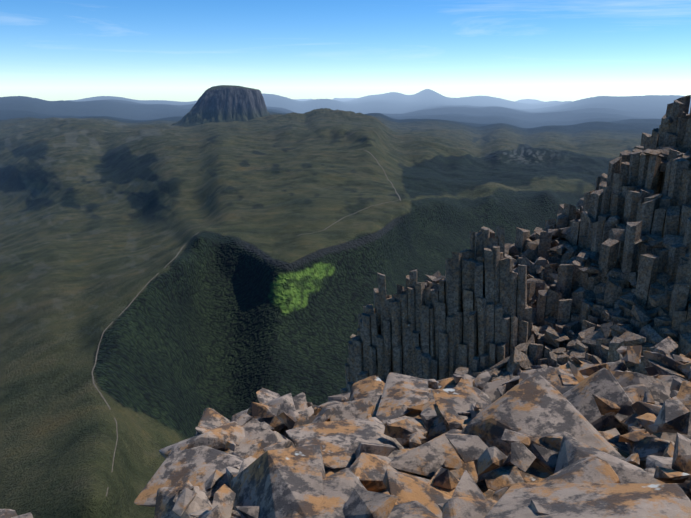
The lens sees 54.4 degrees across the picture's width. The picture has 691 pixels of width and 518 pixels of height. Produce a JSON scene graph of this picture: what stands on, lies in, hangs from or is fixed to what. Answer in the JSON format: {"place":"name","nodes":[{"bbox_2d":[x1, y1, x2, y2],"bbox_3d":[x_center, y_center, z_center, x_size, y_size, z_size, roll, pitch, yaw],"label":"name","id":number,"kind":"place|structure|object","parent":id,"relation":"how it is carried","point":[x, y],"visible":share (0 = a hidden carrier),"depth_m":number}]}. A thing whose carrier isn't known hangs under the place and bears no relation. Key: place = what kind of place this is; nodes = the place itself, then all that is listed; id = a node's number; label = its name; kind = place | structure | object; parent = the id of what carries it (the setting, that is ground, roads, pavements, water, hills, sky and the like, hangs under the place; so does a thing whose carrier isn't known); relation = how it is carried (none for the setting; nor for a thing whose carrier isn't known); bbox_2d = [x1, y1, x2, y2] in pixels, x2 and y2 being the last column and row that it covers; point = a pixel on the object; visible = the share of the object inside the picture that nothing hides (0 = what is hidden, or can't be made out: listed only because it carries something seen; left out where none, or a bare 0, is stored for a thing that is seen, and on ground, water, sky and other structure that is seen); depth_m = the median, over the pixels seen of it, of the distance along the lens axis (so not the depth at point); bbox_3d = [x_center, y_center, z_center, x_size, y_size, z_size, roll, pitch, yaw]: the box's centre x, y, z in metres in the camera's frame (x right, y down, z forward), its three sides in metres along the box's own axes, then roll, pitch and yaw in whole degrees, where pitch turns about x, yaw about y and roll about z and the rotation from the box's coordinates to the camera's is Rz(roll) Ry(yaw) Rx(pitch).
{"place":"outdoors","nodes":[
{"label":"outdoors","id":0,"kind":"place"},
{"bbox_2d":[91,150,400,495],"bbox_3d":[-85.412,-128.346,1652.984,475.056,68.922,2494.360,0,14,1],"label":"trail","id":1,"kind":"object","parent":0,"point":[145,286],"depth_m":910.84},
{"bbox_2d":[0,89,690,517],"bbox_3d":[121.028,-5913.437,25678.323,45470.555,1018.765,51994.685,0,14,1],"label":"terrain","id":2,"kind":"structure","parent":0,"point":[110,207],"depth_m":1669.00},
{"bbox_2d":[147,85,269,126],"bbox_3d":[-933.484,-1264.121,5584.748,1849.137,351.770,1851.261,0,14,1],"label":"bluff","id":3,"kind":"structure","parent":2,"relation":"on","point":[223,103],"depth_m":5377.23},
{"bbox_2d":[340,226,532,393],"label":"rock columns","id":4,"kind":"structure","parent":2,"relation":"on","point":[472,311],"depth_m":79.99},
{"bbox_2d":[232,360,645,509],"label":"rocks","id":5,"kind":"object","parent":2,"relation":"on","point":[532,475],"depth_m":9.26},
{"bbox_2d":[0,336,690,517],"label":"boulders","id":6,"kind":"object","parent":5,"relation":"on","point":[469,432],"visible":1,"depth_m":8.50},
{"bbox_2d":[425,95,690,376],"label":"rock columns","id":7,"kind":"structure","parent":2,"relation":"on","point":[654,203],"depth_m":82.72},
{"bbox_2d":[425,107,690,381],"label":"bench rubble","id":8,"kind":"object","parent":7,"relation":"on","point":[507,367],"visible":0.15,"depth_m":79.36},
{"bbox_2d":[0,0,690,101],"label":"sky","id":9,"kind":"structure","parent":0,"point":[51,50]}
]}

